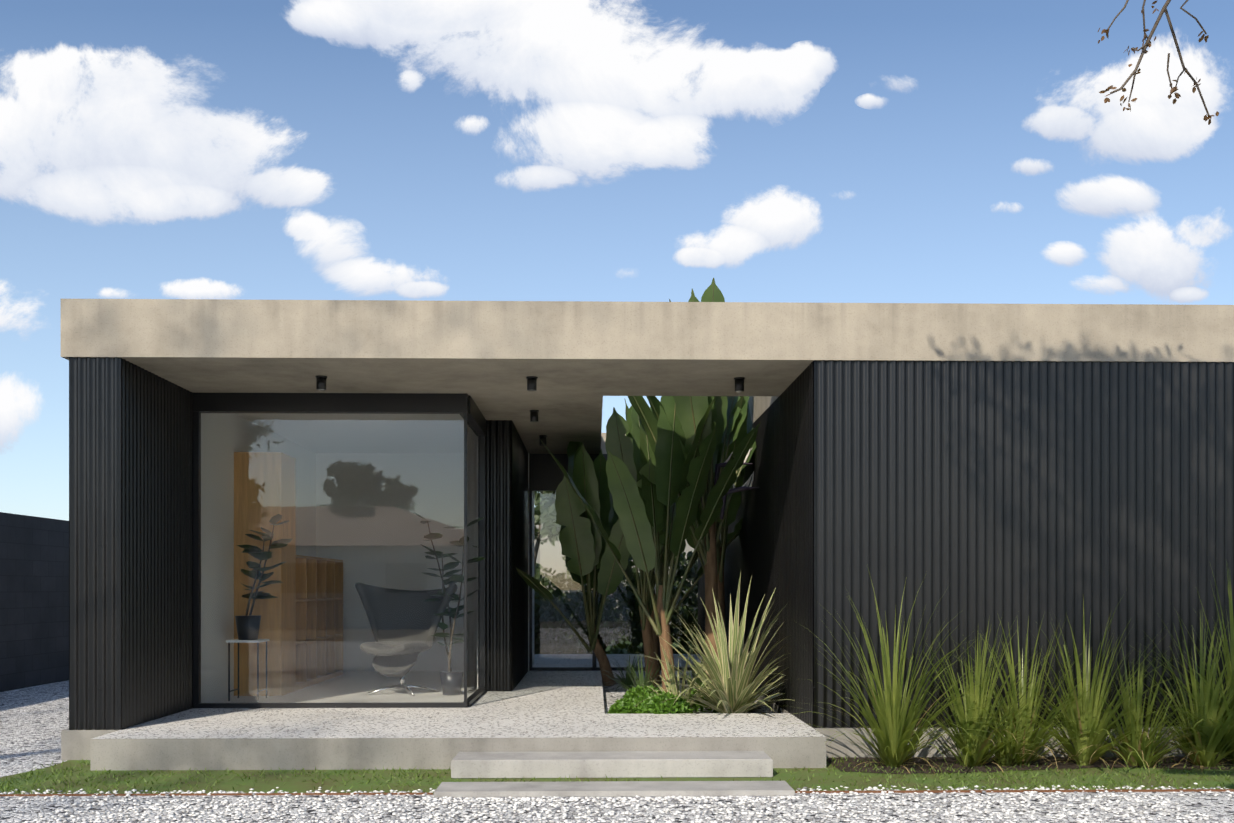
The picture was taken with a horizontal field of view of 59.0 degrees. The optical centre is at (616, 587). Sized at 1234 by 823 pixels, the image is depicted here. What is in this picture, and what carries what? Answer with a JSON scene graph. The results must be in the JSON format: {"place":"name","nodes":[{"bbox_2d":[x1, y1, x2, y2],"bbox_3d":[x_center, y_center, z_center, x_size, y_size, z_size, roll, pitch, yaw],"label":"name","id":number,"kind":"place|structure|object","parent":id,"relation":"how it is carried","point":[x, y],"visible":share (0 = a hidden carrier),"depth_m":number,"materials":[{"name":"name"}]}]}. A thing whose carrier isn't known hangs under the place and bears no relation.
{"place":"outdoors","nodes":[
{"label":"outdoors","id":0,"kind":"place"},
{"bbox_2d":[534,638,697,653],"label":"yard lawn","id":1,"kind":"structure","parent":0,"point":[621,641],"depth_m":23.31,"materials":[{"name":"green plant"}]},
{"bbox_2d":[534,491,558,573],"bbox_3d":[-1.416,-0.958,22.431,1.735,4.432,3.331,0,0,-33],"label":"tree","id":2,"kind":"object","parent":1,"relation":"on","point":[538,535],"depth_m":22.58,"materials":[{"name":"brown plant"}]},
{"bbox_2d":[534,491,643,653],"bbox_3d":[-0.966,-0.277,19.562,2.299,3.341,3.018,0,0,-44],"label":"tree wood","id":3,"kind":"object","parent":1,"relation":"on","point":[545,522],"depth_m":20.13,"materials":[{"name":"green plant"}]},
{"bbox_2d":[534,551,697,653],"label":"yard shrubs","id":4,"kind":"object","parent":1,"relation":"on","point":[572,605],"depth_m":17.98,"materials":[{"name":"green plant"}]},
{"bbox_2d":[534,524,697,637],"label":"yard wall","id":5,"kind":"structure","parent":1,"relation":"on","point":[556,549],"depth_m":26.95,"materials":[{"name":"grey paint"}]},
{"bbox_2d":[535,552,697,640],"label":"yard hedge","id":6,"kind":"object","parent":1,"relation":"on","point":[544,580],"depth_m":25.32,"materials":[{"name":"green plant"}]},
{"bbox_2d":[0,680,1233,822],"bbox_3d":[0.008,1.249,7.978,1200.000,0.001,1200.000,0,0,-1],"label":"gravel ground","id":7,"kind":"structure","parent":0,"point":[34,721],"depth_m":6.26,"materials":[{"name":"grey gravel"}]},
{"bbox_2d":[0,512,68,691],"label":"boundary wall","id":8,"kind":"structure","parent":7,"relation":"on","point":[34,600],"depth_m":13.85,"materials":[{"name":"black paint"}]},
{"bbox_2d":[61,712,178,760],"bbox_3d":[-3.903,1.139,12.393,0.420,0.220,9.012,0,0,-1],"label":"foundation","id":9,"kind":"object","parent":7,"relation":"on","point":[75,744],"visible":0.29,"depth_m":7.89,"materials":[{"name":"concrete"}]},
{"bbox_2d":[69,357,192,729],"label":"cladding wall","id":10,"kind":"structure","parent":9,"relation":"on","point":[131,514],"depth_m":8.03,"materials":[{"name":"black metal"}]},
{"bbox_2d":[0,792,432,795],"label":"lawn edging","id":11,"kind":"object","parent":7,"relation":"on","point":[218,794],"visible":0.89,"depth_m":6.56,"materials":[{"name":"brown"}]},
{"bbox_2d":[90,670,825,770],"bbox_3d":[-1.134,1.139,10.520,5.040,0.220,6.070,0,0,-1],"label":"podium","id":12,"kind":"object","parent":7,"relation":"on","point":[547,711],"visible":0.54,"depth_m":7.66,"materials":[{"name":"concrete"}]},
{"bbox_2d":[212,671,471,702],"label":"room floor","id":13,"kind":"structure","parent":12,"relation":"on","point":[345,691],"depth_m":10.69,"materials":[{"name":"grey concrete"}]},
{"bbox_2d":[226,514,291,700],"bbox_3d":[-3.271,0.164,10.007,0.547,1.722,0.485,0,0,-1],"label":"plant pot stand","id":14,"kind":"object","parent":13,"relation":"on","point":[261,577],"depth_m":10.00,"materials":[{"name":"green"}]},
{"bbox_2d":[234,452,342,695],"bbox_3d":[-3.441,-0.133,11.633,0.448,2.316,2.550,0,0,-1],"label":"wooden cabinet","id":15,"kind":"object","parent":13,"relation":"on","point":[293,573],"depth_m":10.37,"materials":[{"name":"brown wood"}]},
{"bbox_2d":[192,393,485,707],"bbox_3d":[-2.465,-0.321,10.085,2.360,2.700,1.485,0,0,-1],"label":"window frame","id":16,"kind":"object","parent":13,"relation":"on","point":[463,405],"visible":0.9,"depth_m":9.35,"materials":[{"name":"black metal"}]},
{"bbox_2d":[200,412,481,702],"bbox_3d":[-2.483,-0.261,10.102,2.325,2.500,1.450,0,0,-1],"label":"window glass","id":17,"kind":"object","parent":13,"relation":"on","point":[475,526],"visible":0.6,"depth_m":9.39,"materials":[{"name":"clear glass"}]},
{"bbox_2d":[355,582,457,695],"bbox_3d":[-2.097,0.486,10.583,1.073,1.079,0.785,0,0,16],"label":"lounge chair","id":18,"kind":"object","parent":13,"relation":"on","point":[362,590],"depth_m":10.68,"materials":[{"name":"grey fabric"}]},
{"bbox_2d":[411,511,484,694],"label":"potted plant","id":19,"kind":"object","parent":13,"relation":"on","point":[452,683],"visible":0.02,"depth_m":10.46,"materials":[{"name":"green plant"}]},
{"bbox_2d":[201,413,528,702],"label":"room walls","id":20,"kind":"structure","parent":12,"relation":"on","point":[425,497],"depth_m":13.41,"materials":[{"name":"white paint"}]},
{"bbox_2d":[486,420,527,690],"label":"wall","id":21,"kind":"structure","parent":12,"relation":"on","point":[506,557],"depth_m":10.86,"materials":[{"name":"black metal"}]},
{"bbox_2d":[596,645,771,707],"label":"shrub","id":22,"kind":"object","parent":12,"relation":"on","point":[630,674],"visible":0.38,"depth_m":10.69,"materials":[{"name":"green plant"}]},
{"bbox_2d":[472,441,629,685],"bbox_3d":[-0.618,-0.339,12.348,1.758,2.911,2.523,0,0,-1],"label":"banana plant","id":23,"kind":"object","parent":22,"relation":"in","point":[590,560],"visible":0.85,"depth_m":11.74,"materials":[{"name":"green plant"}]},
{"bbox_2d":[607,697,642,713],"bbox_3d":[0.101,1.027,9.336,0.392,0.192,0.396,0,0,-1],"label":"groundcover mound","id":24,"kind":"object","parent":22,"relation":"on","point":[620,706],"visible":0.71,"depth_m":9.25,"materials":[{"name":"green plant"}]},
{"bbox_2d":[605,405,671,686],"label":"banana plant","id":25,"kind":"object","parent":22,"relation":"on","point":[618,443],"visible":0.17,"depth_m":11.26,"materials":[{"name":"green plant"}]},
{"bbox_2d":[619,684,666,710],"bbox_3d":[0.269,0.994,9.780,0.557,0.266,0.557,0,0,-1],"label":"groundcover mound","id":26,"kind":"object","parent":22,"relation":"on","point":[636,692],"visible":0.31,"depth_m":9.71,"materials":[{"name":"green plant"}]},
{"bbox_2d":[541,396,760,691],"bbox_3d":[0.281,-0.519,10.396,1.555,3.244,1.733,0,0,-23],"label":"banana plant","id":27,"kind":"object","parent":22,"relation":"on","point":[648,511],"visible":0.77,"depth_m":10.26,"materials":[{"name":"green plant"}]},
{"bbox_2d":[637,691,693,713],"bbox_3d":[0.403,0.994,9.113,0.500,0.278,0.510,0,0,-1],"label":"groundcover mound","id":28,"kind":"object","parent":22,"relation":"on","point":[657,703],"visible":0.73,"depth_m":9.00,"materials":[{"name":"green plant"}]},
{"bbox_2d":[624,400,741,684],"bbox_3d":[0.567,-0.503,12.465,1.429,3.203,2.395,0,0,-30],"label":"banana plant","id":29,"kind":"object","parent":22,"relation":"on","point":[730,538],"visible":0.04,"depth_m":12.24,"materials":[{"name":"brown plant"}]},
{"bbox_2d":[628,278,756,698],"bbox_3d":[0.846,-0.952,10.777,1.036,4.103,2.423,0,0,43],"label":"banana plant","id":30,"kind":"object","parent":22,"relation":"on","point":[691,411],"visible":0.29,"depth_m":10.65,"materials":[{"name":"green plant"}]},
{"bbox_2d":[714,448,751,485],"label":"strelitzia flower","id":31,"kind":"object","parent":30,"relation":"attached to","point":[717,469],"visible":0.62,"depth_m":10.70,"materials":[{"name":"grey plant"}]},
{"bbox_2d":[720,471,758,518],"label":"strelitzia flower","id":32,"kind":"object","parent":30,"relation":"attached to","point":[741,488],"visible":0.83,"depth_m":10.64,"materials":[{"name":"grey plant"}]},
{"bbox_2d":[683,683,717,712],"bbox_3d":[0.865,0.985,9.899,0.610,0.279,0.611,0,0,-1],"label":"groundcover mound","id":33,"kind":"object","parent":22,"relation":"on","point":[698,702],"visible":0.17,"depth_m":9.71,"materials":[{"name":"green plant"}]},
{"bbox_2d":[617,572,794,712],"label":"flax plant","id":34,"kind":"object","parent":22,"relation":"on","point":[730,686],"visible":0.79,"depth_m":9.17,"materials":[{"name":"green plant"}]},
{"bbox_2d":[686,396,747,632],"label":"banana plant","id":35,"kind":"object","parent":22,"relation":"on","point":[733,508],"visible":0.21,"depth_m":11.38,"materials":[{"name":"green plant"}]},
{"bbox_2d":[434,781,794,796],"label":"step","id":36,"kind":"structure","parent":7,"relation":"on","point":[617,788],"depth_m":6.57,"materials":[{"name":"concrete"}]},
{"bbox_2d":[25,794,1226,822],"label":"pebbles","id":37,"kind":"object","parent":7,"relation":"on","point":[728,811],"depth_m":6.10,"materials":[{"name":"white gravel"}]},
{"bbox_2d":[757,693,1229,757],"bbox_3d":[6.630,1.139,12.599,10.570,0.220,9.030,0,0,-1],"label":"foundation","id":38,"kind":"object","parent":7,"relation":"on","point":[840,746],"visible":0.12,"depth_m":7.99,"materials":[{"name":"concrete"}]},
{"bbox_2d":[698,360,1233,727],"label":"cladding wall","id":39,"kind":"structure","parent":38,"relation":"on","point":[908,473],"depth_m":8.04,"materials":[{"name":"black metal"}]},
{"bbox_2d":[529,454,720,670],"bbox_3d":[0.118,-0.321,13.611,2.450,2.700,0.060,0,0,-1],"label":"door frame","id":40,"kind":"object","parent":39,"relation":"attached to","point":[546,473],"visible":0.15,"depth_m":13.56,"materials":[{"name":"black metal"}]},
{"bbox_2d":[532,491,533,664],"bbox_3d":[-1.131,-0.321,14.286,0.020,2.700,1.340,0,0,-1],"label":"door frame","id":41,"kind":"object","parent":40,"relation":"attached to","point":[532,576],"depth_m":14.52,"materials":[{"name":"white paint"}]},
{"bbox_2d":[532,491,704,666],"bbox_3d":[0.113,-0.111,13.606,2.440,2.200,0.001,0,0,-1],"label":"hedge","id":42,"kind":"object","parent":40,"relation":"on","point":[600,599],"visible":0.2,"depth_m":13.59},
{"bbox_2d":[69,398,1214,689],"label":"cladding screws","id":43,"kind":"object","parent":39,"relation":"attached to","point":[921,546],"visible":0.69,"depth_m":8.02,"materials":[{"name":"black metal"}]},
{"bbox_2d":[61,299,1233,453],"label":"roof slab","id":44,"kind":"structure","parent":39,"relation":"on","point":[579,359],"depth_m":8.00,"materials":[{"name":"concrete"}]},
{"bbox_2d":[315,375,326,390],"bbox_3d":[-2.335,-1.618,8.610,0.092,0.107,0.092,0,0,-1],"label":"spotlight","id":45,"kind":"object","parent":44,"relation":"attached to","point":[320,382],"visible":1,"depth_m":8.58,"materials":[{"name":"black metal"}]},
{"bbox_2d":[526,376,537,390],"bbox_3d":[-0.675,-1.618,8.644,0.092,0.107,0.092,0,0,-1],"label":"spotlight","id":46,"kind":"object","parent":44,"relation":"attached to","point":[531,383],"visible":1,"depth_m":8.61,"materials":[{"name":"black metal"}]},
{"bbox_2d":[529,410,538,421],"bbox_3d":[-0.779,-1.618,10.262,0.092,0.107,0.092,0,0,-1],"label":"spotlight","id":47,"kind":"object","parent":44,"relation":"attached to","point":[533,415],"visible":1,"depth_m":10.23,"materials":[{"name":"black metal"}]},
{"bbox_2d":[539,435,546,445],"bbox_3d":[-0.813,-1.618,11.962,0.092,0.107,0.092,0,0,-1],"label":"spotlight","id":48,"kind":"object","parent":44,"relation":"attached to","point":[542,438],"visible":0.94,"depth_m":11.93,"materials":[{"name":"black"}]},
{"bbox_2d":[734,377,744,391],"bbox_3d":[0.974,-1.618,8.678,0.092,0.107,0.092,0,0,-1],"label":"spotlight","id":49,"kind":"object","parent":44,"relation":"attached to","point":[739,384],"visible":1,"depth_m":8.64,"materials":[{"name":"black metal"}]},
{"bbox_2d":[795,789,1233,792],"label":"lawn edging","id":50,"kind":"object","parent":7,"relation":"on","point":[996,791],"visible":1,"depth_m":6.66,"materials":[{"name":"brown"}]},
{"bbox_3d":[4.690,-4.463,0.155,8.764,11.489,11.016,0,0,-1],"label":"tree wood","id":51,"kind":"object","parent":7,"relation":"on","visible":0},
{"bbox_2d":[1098,0,1218,124],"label":"hanging twigs","id":52,"kind":"object","parent":51,"relation":"attached to","point":[1145,51],"visible":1,"depth_m":4.08,"materials":[{"name":"brown plant"}]},
{"bbox_2d":[0,760,1233,793],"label":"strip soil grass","id":53,"kind":"structure","parent":0,"point":[297,784],"depth_m":7.09,"materials":[{"name":"green plant"}]},
{"bbox_2d":[451,751,772,777],"bbox_3d":[-0.033,1.186,7.319,2.110,0.125,0.365,0,0,-1],"label":"entry step","id":54,"kind":"object","parent":53,"relation":"on","point":[670,764],"visible":0.98,"depth_m":7.15,"materials":[{"name":"concrete"}]},
{"bbox_2d":[0,754,1233,793],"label":"lawn","id":55,"kind":"structure","parent":53,"relation":"on","point":[849,765],"depth_m":7.08,"materials":[{"name":"green plant"}]},
{"bbox_2d":[0,782,1233,805],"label":"pebbles edge","id":56,"kind":"object","parent":53,"relation":"on","point":[129,793],"depth_m":6.57,"materials":[{"name":"grey gravel"}]},
{"bbox_2d":[873,617,1085,772],"bbox_3d":[2.425,0.753,7.545,1.463,1.189,1.321,0,0,39],"label":"dietes clump","id":57,"kind":"object","parent":53,"relation":"on","point":[971,745],"visible":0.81,"depth_m":7.49,"materials":[{"name":"green plant"}]},
{"bbox_2d":[826,756,1233,773],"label":"mulch bed","id":58,"kind":"object","parent":53,"relation":"on","point":[1062,764],"visible":0.52,"depth_m":7.62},
{"bbox_2d":[781,569,1032,773],"bbox_3d":[1.981,0.656,7.525,1.608,1.628,1.802,0,0,-36],"label":"dietes clump","id":59,"kind":"object","parent":58,"relation":"on","point":[893,735],"visible":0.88,"depth_m":7.47,"materials":[{"name":"green plant"}]},
{"bbox_2d":[1004,598,1219,778],"bbox_3d":[3.296,0.692,7.612,1.674,1.385,1.621,0,0,-1],"label":"dietes clump","id":60,"kind":"object","parent":58,"relation":"on","point":[1078,718],"visible":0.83,"depth_m":7.56,"materials":[{"name":"green plant"}]},
{"bbox_2d":[1062,643,1222,772],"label":"dietes clump","id":61,"kind":"object","parent":58,"relation":"on","point":[1139,743],"visible":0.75,"depth_m":7.52,"materials":[{"name":"green plant"}]},
{"bbox_2d":[1128,561,1233,762],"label":"dietes clump","id":62,"kind":"object","parent":58,"relation":"on","point":[1230,669],"visible":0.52,"depth_m":7.64,"materials":[{"name":"green plant"}]},
{"bbox_2d":[937,613,1131,768],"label":"dietes clump","id":63,"kind":"object","parent":53,"relation":"on","point":[1005,758],"visible":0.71,"depth_m":7.55,"materials":[{"name":"green plant"}]},
{"bbox_2d":[1115,613,1233,771],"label":"dietes clump","id":64,"kind":"object","parent":53,"relation":"on","point":[1213,739],"visible":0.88,"depth_m":7.52,"materials":[{"name":"green plant"}]},
{"bbox_2d":[0,0,1233,520],"label":"sky","id":65,"kind":"structure","parent":0,"point":[791,151],"materials":[{"name":"blue"}]},
{"bbox_2d":[532,654,703,666],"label":"back room floor","id":66,"kind":"structure","parent":0,"point":[574,661],"depth_m":15.47,"materials":[{"name":"stone"}]},
{"bbox_2d":[602,684,775,713],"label":"planter gravel","id":67,"kind":"structure","parent":0,"point":[611,696],"depth_m":10.74,"materials":[{"name":"grey gravel"}]}
]}

